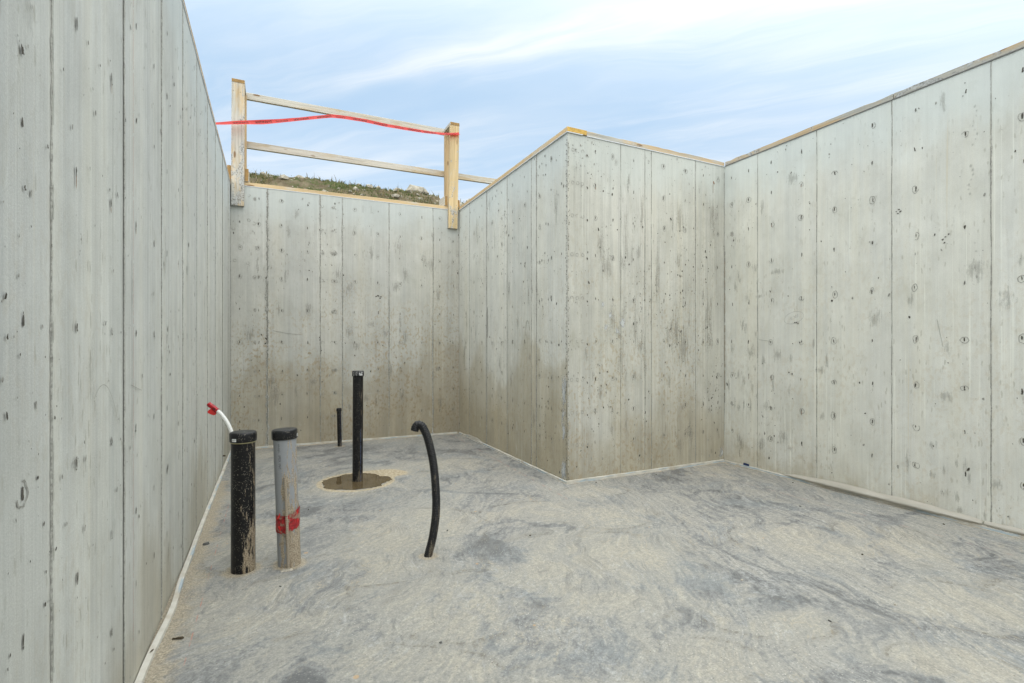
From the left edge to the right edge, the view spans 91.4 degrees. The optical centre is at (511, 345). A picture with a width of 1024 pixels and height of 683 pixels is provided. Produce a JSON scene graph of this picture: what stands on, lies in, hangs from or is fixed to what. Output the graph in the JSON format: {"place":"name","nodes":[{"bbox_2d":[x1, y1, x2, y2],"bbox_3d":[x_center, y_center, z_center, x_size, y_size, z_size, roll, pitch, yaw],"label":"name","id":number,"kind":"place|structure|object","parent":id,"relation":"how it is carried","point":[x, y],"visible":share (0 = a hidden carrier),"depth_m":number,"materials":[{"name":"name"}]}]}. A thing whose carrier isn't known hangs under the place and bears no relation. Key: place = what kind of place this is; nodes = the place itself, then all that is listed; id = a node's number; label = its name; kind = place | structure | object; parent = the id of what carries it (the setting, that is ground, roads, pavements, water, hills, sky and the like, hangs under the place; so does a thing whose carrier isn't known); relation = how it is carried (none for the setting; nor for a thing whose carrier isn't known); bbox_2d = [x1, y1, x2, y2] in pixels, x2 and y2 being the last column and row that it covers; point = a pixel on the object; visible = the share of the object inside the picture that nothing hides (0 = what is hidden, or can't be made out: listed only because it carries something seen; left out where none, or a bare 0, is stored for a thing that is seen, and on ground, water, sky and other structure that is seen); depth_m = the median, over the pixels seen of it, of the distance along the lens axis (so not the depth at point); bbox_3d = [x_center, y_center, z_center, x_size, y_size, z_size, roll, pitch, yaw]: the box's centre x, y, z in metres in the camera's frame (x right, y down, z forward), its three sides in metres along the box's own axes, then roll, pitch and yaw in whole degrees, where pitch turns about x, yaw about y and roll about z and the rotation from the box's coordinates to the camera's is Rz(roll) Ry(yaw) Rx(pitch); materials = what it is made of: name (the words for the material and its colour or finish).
{"place":"outdoors","nodes":[
{"label":"outdoors","id":0,"kind":"place"},
{"bbox_2d":[249,170,463,210],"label":"hill","id":1,"kind":"structure","parent":0,"point":[302,183],"depth_m":8.75,"materials":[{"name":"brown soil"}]},
{"bbox_2d":[261,172,462,205],"bbox_3d":[-2.347,-2.367,8.956,8.495,1.529,2.699,0,0,-26],"label":"rubble","id":2,"kind":"object","parent":1,"relation":"on","point":[284,177],"visible":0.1,"depth_m":8.99,"materials":[{"name":"stone"}]},
{"bbox_2d":[405,184,423,193],"bbox_3d":[-1.972,-3.065,10.018,0.382,0.299,0.420,0,0,44],"label":"rock","id":3,"kind":"object","parent":1,"relation":"on","point":[414,188],"visible":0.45,"depth_m":9.90,"materials":[{"name":"stone"}]},
{"bbox_2d":[144,433,1023,682],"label":"floor","id":4,"kind":"structure","parent":0,"point":[636,578],"depth_m":2.25,"materials":[{"name":"grey concrete"}]},
{"bbox_2d":[0,0,230,682],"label":"concrete wall","id":5,"kind":"structure","parent":4,"relation":"on","point":[114,290],"depth_m":1.31,"materials":[{"name":"grey concrete"}]},
{"bbox_2d":[182,0,230,183],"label":"sill plate","id":6,"kind":"object","parent":5,"relation":"on","point":[191,32],"visible":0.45,"depth_m":3.14,"materials":[{"name":"wood"}]},
{"bbox_2d":[135,449,230,682],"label":"foam strip","id":7,"kind":"object","parent":4,"relation":"on","point":[144,669],"visible":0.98,"depth_m":2.13,"materials":[{"name":"white plastic"}]},
{"bbox_2d":[207,402,232,432],"bbox_3d":[-1.662,0.711,2.868,0.179,0.778,0.036,0,0,-1],"label":"water tube","id":8,"kind":"object","parent":4,"relation":"on","point":[213,410],"visible":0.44,"depth_m":2.86,"materials":[{"name":"white plastic"}]},
{"bbox_2d":[229,430,256,574],"bbox_3d":[-1.297,0.761,2.411,0.118,0.698,0.118,0,0,-26],"label":"capped pipe","id":9,"kind":"object","parent":4,"relation":"on","point":[243,501],"visible":0.99,"depth_m":2.37,"materials":[{"name":"black plastic"}]},
{"bbox_2d":[271,427,301,568],"bbox_3d":[-1.116,0.761,2.477,0.140,0.702,0.126,0,0,-26],"label":"capped pipe","id":10,"kind":"object","parent":4,"relation":"on","point":[285,450],"visible":0.96,"depth_m":2.43,"materials":[{"name":"grey plastic"}]},
{"bbox_2d":[275,506,299,533],"bbox_3d":[-1.107,0.854,2.469,0.111,0.121,0.125,0,0,-26],"label":"tape wrap","id":11,"kind":"object","parent":10,"relation":"attached to","point":[293,520],"visible":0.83,"depth_m":2.43,"materials":[{"name":"red plastic"}]},
{"bbox_2d":[281,477,292,571],"bbox_3d":[-1.081,0.868,2.402,0.051,0.464,0.043,0,0,4],"label":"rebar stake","id":12,"kind":"object","parent":4,"relation":"on","point":[287,529],"visible":0.97,"depth_m":2.41,"materials":[{"name":"metal"}]},
{"bbox_2d":[336,408,341,446],"bbox_3d":[-1.859,0.889,5.381,0.065,0.443,0.057,0,0,-26],"label":"vent pipe","id":13,"kind":"object","parent":4,"relation":"on","point":[339,431],"visible":0.98,"depth_m":5.36,"materials":[{"name":"black plastic"}]},
{"bbox_2d":[230,184,458,448],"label":"concrete wall","id":14,"kind":"structure","parent":4,"relation":"on","point":[329,295],"depth_m":5.62,"materials":[{"name":"grey concrete"}]},
{"bbox_2d":[244,182,447,209],"bbox_3d":[-1.823,-1.697,5.753,2.475,0.044,0.154,0,0,-24],"label":"sill plate","id":15,"kind":"object","parent":14,"relation":"on","point":[266,186],"visible":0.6,"depth_m":5.63,"materials":[{"name":"wood"}]},
{"bbox_2d":[227,78,495,228],"bbox_3d":[-1.164,-1.996,6.105,4.028,1.552,0.325,0,0,-24],"label":"guard rail","id":16,"kind":"object","parent":14,"relation":"attached to","point":[238,171],"visible":0.81,"depth_m":5.79,"materials":[{"name":"wood"}]},
{"bbox_2d":[216,114,459,134],"bbox_3d":[-2.205,-2.327,5.386,3.478,0.612,0.062,0,0,-26],"label":"danger tape","id":17,"kind":"object","parent":16,"relation":"attached to","point":[269,121],"visible":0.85,"depth_m":5.46,"materials":[{"name":"red plastic"}]},
{"bbox_2d":[256,432,456,448],"bbox_3d":[-1.782,1.072,5.680,2.426,0.023,0.014,0,0,-24],"label":"foam strip","id":18,"kind":"object","parent":4,"relation":"on","point":[363,439],"visible":0.69,"depth_m":5.74,"materials":[{"name":"plastic"}]},
{"bbox_2d":[322,473,391,489],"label":"puddle","id":19,"kind":"object","parent":4,"relation":"on","point":[346,482],"visible":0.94,"depth_m":3.95,"materials":[{"name":"liquid"}]},
{"bbox_2d":[352,370,363,481],"bbox_3d":[-1.236,0.654,4.003,0.096,0.912,0.093,0,0,-26],"label":"vent pipe","id":20,"kind":"object","parent":19,"relation":"in","point":[357,451],"visible":0.98,"depth_m":3.97,"materials":[{"name":"black plastic"}]},
{"bbox_2d":[411,420,439,557],"bbox_3d":[-0.445,0.748,2.569,0.152,0.730,0.061,0,0,-10],"label":"corrugated hose","id":21,"kind":"object","parent":4,"relation":"on","point":[417,426],"visible":0.96,"depth_m":2.55,"materials":[{"name":"black plastic"}]},
{"bbox_2d":[459,432,566,483],"bbox_3d":[-0.111,1.071,5.038,0.018,0.025,2.514,0,0,-26],"label":"foam strip","id":22,"kind":"object","parent":4,"relation":"on","point":[529,465],"visible":1,"depth_m":4.63,"materials":[{"name":"beige plastic"}]},
{"bbox_2d":[465,434,481,441],"bbox_3d":[-0.451,1.051,5.753,0.012,0.028,0.670,0,0,-26],"label":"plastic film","id":23,"kind":"object","parent":22,"relation":"on","point":[473,437],"visible":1,"depth_m":5.72,"materials":[{"name":"grey plastic"}]},
{"bbox_2d":[459,133,567,480],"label":"concrete wall","id":24,"kind":"structure","parent":4,"relation":"on","point":[513,314],"depth_m":4.68,"materials":[{"name":"grey concrete"}]},
{"bbox_2d":[459,126,586,210],"bbox_3d":[-0.031,-1.697,5.083,0.188,0.044,2.522,0,0,-26],"label":"sill plate","id":25,"kind":"object","parent":24,"relation":"on","point":[567,129],"visible":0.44,"depth_m":4.47,"materials":[{"name":"wood"}]},
{"bbox_2d":[566,459,723,483],"bbox_3d":[1.200,1.070,4.282,1.721,0.029,0.014,0,0,-26],"label":"foam strip","id":26,"kind":"object","parent":4,"relation":"on","point":[640,472],"visible":1,"depth_m":4.23,"materials":[{"name":"beige plastic"}]},
{"bbox_2d":[568,133,724,480],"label":"concrete wall","id":27,"kind":"structure","parent":4,"relation":"on","point":[646,300],"depth_m":4.25,"materials":[{"name":"grey concrete"}]},
{"bbox_2d":[586,131,724,166],"bbox_3d":[1.260,-1.697,4.398,1.544,0.044,0.164,0,0,-26],"label":"sill plate","id":28,"kind":"object","parent":27,"relation":"on","point":[646,147],"visible":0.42,"depth_m":4.29,"materials":[{"name":"wood"}]},
{"bbox_2d":[724,48,1023,528],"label":"concrete wall","id":29,"kind":"structure","parent":4,"relation":"on","point":[874,299],"depth_m":3.41,"materials":[{"name":"grey concrete"}]},
{"bbox_2d":[725,94,893,166],"bbox_3d":[2.357,-1.697,4.065,0.154,0.044,1.400,0,0,-26],"label":"sill plate","id":30,"kind":"object","parent":29,"relation":"on","point":[856,111],"visible":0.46,"depth_m":3.89,"materials":[{"name":"brown wood"}]},
{"bbox_2d":[893,40,1023,99],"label":"sill plate","id":31,"kind":"object","parent":29,"relation":"on","point":[971,65],"visible":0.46,"depth_m":3.06,"materials":[{"name":"brown wood"}]},
{"bbox_2d":[724,460,1023,538],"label":"foam strip","id":32,"kind":"object","parent":4,"relation":"on","point":[917,510],"visible":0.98,"depth_m":3.39,"materials":[{"name":"beige plastic"}]},
{"bbox_2d":[783,474,982,524],"bbox_3d":[2.495,1.041,3.549,0.047,0.050,1.310,0,0,-26],"label":"plastic film","id":33,"kind":"object","parent":4,"relation":"on","point":[910,503],"visible":1,"depth_m":3.39,"materials":[{"name":"white plastic"}]},
{"bbox_2d":[984,521,1023,534],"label":"plastic film","id":34,"kind":"object","parent":4,"relation":"on","point":[1006,528],"visible":1,"depth_m":2.87,"materials":[{"name":"white plastic"}]},
{"bbox_2d":[184,0,1023,202],"label":"sky","id":35,"kind":"structure","parent":0,"point":[724,81],"materials":[{"name":"blue"}]}
]}

